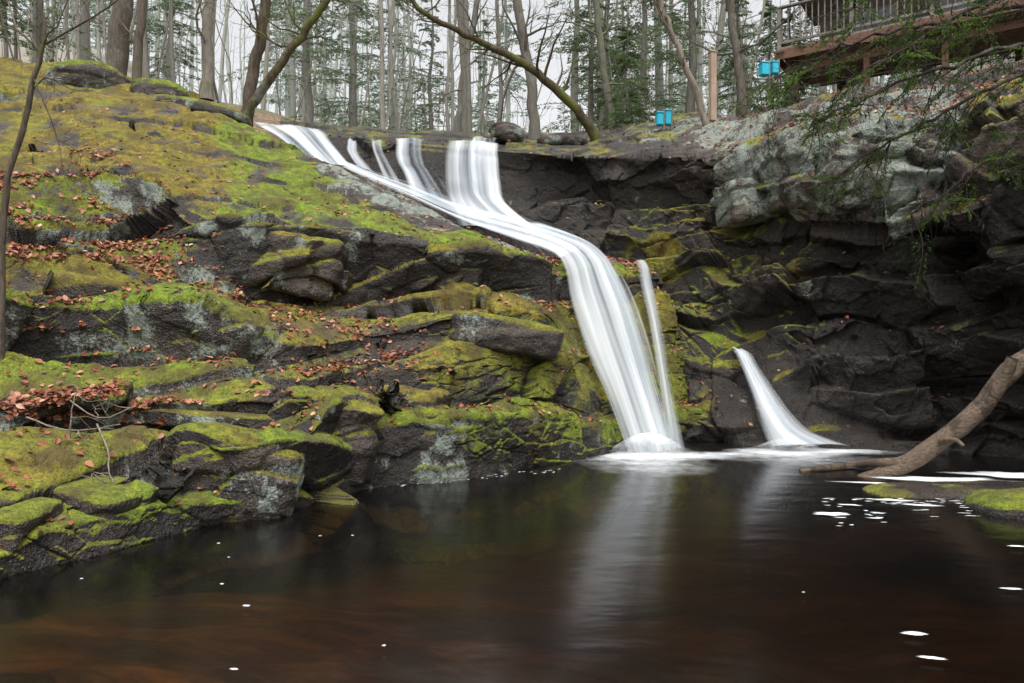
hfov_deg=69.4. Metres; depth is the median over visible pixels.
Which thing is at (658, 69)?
hemlock tree
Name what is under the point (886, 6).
window frame
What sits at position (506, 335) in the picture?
mossy boulder
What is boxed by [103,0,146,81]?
bare tree
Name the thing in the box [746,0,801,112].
hemlock tree
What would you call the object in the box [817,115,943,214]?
cliff block
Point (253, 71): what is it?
bare tree
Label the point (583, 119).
leaning mossy tree
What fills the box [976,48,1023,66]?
hemlock tree
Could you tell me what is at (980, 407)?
fallen log
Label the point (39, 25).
hemlock tree
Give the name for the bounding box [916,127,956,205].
cliff block
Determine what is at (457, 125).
bare tree
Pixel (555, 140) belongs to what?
forest boulder
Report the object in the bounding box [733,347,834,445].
waterfall
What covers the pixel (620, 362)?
waterfall
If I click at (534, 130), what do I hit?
bare tree
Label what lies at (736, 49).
bare tree
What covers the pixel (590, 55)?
hemlock tree
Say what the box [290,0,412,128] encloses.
hemlock tree
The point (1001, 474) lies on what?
floating foam
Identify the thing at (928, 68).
hemlock tree
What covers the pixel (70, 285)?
mossy boulder
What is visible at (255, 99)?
leaning mossy tree
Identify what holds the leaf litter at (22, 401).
on the mossy rock ledges
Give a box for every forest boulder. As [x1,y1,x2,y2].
[44,59,131,88]
[130,78,188,96]
[153,94,251,125]
[488,121,524,143]
[537,135,587,145]
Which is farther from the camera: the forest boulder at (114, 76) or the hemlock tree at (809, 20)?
the hemlock tree at (809, 20)
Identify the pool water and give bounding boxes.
[0,441,1023,682]
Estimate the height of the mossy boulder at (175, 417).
0.354 m
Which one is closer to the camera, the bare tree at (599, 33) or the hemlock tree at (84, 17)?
the bare tree at (599, 33)
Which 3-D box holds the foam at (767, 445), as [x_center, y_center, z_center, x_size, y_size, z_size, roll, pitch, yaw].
[3.956,1.667,11.291,0.600,0.296,0.410,0,0,0]
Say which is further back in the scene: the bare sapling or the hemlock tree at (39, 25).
the hemlock tree at (39, 25)
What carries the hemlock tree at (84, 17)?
on the ground
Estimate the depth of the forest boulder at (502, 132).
17.74 m
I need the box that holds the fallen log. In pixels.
[799,349,1023,477]
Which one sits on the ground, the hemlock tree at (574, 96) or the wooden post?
the hemlock tree at (574, 96)
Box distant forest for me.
[0,0,1014,133]
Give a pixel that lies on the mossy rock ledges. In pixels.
(186, 321)
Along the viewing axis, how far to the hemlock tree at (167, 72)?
32.08 m
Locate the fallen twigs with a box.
[26,373,135,482]
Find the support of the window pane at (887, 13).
in the wooden cabin
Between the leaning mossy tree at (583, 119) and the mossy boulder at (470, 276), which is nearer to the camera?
the mossy boulder at (470, 276)
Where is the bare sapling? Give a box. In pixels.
[0,0,118,359]
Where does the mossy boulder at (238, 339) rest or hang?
on the mossy rock ledges
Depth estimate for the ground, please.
43.86 m
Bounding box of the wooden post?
[707,50,717,121]
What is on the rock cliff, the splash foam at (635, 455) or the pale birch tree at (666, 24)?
the pale birch tree at (666, 24)
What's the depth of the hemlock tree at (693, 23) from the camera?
23.95 m
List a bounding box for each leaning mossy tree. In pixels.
[228,0,374,118]
[399,0,603,141]
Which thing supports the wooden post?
on the rock cliff
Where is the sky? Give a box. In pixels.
[7,0,893,133]
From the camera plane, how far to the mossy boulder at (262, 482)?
6.58 m
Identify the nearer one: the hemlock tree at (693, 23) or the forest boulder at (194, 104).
the forest boulder at (194, 104)
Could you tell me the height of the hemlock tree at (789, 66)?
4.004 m
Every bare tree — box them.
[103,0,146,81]
[106,0,133,75]
[195,0,222,101]
[217,0,270,126]
[446,0,573,138]
[453,0,503,131]
[541,0,654,127]
[632,0,832,115]
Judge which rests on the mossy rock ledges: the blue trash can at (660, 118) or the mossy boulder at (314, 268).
the mossy boulder at (314, 268)
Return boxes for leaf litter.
[0,93,701,544]
[281,59,1023,426]
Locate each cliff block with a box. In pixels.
[713,178,773,227]
[761,124,832,215]
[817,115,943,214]
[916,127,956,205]
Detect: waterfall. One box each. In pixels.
[256,122,679,452]
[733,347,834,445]
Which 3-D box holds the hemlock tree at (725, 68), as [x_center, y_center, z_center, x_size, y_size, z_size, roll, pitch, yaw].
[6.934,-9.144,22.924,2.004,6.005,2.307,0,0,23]
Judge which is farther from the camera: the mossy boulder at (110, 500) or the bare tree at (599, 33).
the bare tree at (599, 33)
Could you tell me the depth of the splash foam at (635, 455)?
10.48 m
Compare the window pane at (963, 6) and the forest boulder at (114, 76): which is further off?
the window pane at (963, 6)
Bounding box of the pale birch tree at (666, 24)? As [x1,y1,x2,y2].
[635,0,716,125]
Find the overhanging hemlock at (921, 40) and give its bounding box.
[715,0,1023,304]
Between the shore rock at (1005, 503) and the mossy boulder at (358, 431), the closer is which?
the shore rock at (1005, 503)
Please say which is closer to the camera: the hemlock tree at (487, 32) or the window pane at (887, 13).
the window pane at (887, 13)
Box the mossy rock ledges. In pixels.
[0,57,703,578]
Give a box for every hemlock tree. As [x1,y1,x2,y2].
[0,0,38,51]
[0,0,100,62]
[21,0,156,59]
[131,0,202,89]
[255,0,354,122]
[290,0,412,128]
[341,0,439,131]
[387,0,457,132]
[454,10,503,133]
[525,0,632,132]
[546,0,654,131]
[553,0,638,131]
[587,0,685,122]
[596,0,715,126]
[599,6,653,129]
[624,0,742,112]
[704,0,764,115]
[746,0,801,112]
[755,0,821,112]
[801,1,921,90]
[923,66,934,75]
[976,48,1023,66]
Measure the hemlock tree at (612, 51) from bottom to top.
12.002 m
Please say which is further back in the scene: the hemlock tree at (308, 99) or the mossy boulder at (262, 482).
the hemlock tree at (308, 99)
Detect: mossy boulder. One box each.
[0,497,63,555]
[34,269,129,299]
[50,475,157,520]
[116,409,273,429]
[160,422,305,521]
[210,323,265,360]
[245,231,351,300]
[286,385,384,486]
[366,250,488,292]
[376,385,451,453]
[448,311,564,358]
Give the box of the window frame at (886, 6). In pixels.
[855,3,897,31]
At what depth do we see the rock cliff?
11.76 m
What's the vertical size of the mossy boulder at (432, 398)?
1.410 m
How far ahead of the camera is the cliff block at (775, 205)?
11.85 m
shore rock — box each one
[862,480,1023,498]
[963,488,1023,519]
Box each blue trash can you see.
[655,109,664,130]
[665,107,672,129]
[758,60,769,88]
[770,59,779,85]
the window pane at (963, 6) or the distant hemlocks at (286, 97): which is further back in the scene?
the distant hemlocks at (286, 97)
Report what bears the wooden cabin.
on the ground
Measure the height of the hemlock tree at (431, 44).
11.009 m
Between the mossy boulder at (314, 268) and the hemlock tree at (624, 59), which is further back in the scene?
the hemlock tree at (624, 59)
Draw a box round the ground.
[0,25,1014,141]
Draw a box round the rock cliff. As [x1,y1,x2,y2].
[281,59,1023,458]
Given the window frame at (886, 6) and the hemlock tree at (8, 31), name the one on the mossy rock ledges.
the hemlock tree at (8, 31)
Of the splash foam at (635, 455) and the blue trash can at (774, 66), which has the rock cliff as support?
the blue trash can at (774, 66)
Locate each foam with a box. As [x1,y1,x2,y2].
[80,470,1023,669]
[604,433,878,463]
[752,442,785,447]
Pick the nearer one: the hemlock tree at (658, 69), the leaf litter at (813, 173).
the leaf litter at (813, 173)
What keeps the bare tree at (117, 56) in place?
on the ground
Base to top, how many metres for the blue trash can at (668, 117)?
0.690 m
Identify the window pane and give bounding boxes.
[858,6,894,30]
[935,0,973,12]
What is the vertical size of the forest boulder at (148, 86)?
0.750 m
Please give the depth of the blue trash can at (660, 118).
15.54 m
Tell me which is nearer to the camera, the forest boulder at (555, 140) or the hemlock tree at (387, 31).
the forest boulder at (555, 140)
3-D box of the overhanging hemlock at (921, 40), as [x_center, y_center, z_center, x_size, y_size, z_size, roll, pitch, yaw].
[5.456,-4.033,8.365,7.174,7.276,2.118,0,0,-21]
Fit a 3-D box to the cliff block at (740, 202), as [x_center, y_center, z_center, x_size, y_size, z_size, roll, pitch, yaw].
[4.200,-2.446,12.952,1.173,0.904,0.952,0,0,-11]
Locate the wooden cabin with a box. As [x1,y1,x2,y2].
[775,0,1023,103]
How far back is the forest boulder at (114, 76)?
16.41 m
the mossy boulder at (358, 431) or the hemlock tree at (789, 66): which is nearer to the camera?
the mossy boulder at (358, 431)
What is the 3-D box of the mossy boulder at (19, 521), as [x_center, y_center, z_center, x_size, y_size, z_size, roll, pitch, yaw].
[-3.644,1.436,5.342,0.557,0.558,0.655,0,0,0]
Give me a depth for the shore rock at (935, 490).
7.75 m
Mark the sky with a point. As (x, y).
(553, 69)
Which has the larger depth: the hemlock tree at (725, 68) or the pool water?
the hemlock tree at (725, 68)
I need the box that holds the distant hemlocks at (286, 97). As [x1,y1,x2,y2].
[7,0,997,132]
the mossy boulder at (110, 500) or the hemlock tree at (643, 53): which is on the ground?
the hemlock tree at (643, 53)
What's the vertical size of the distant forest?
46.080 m
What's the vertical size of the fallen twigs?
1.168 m
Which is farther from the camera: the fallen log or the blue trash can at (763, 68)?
the blue trash can at (763, 68)
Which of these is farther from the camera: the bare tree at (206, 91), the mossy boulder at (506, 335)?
the bare tree at (206, 91)

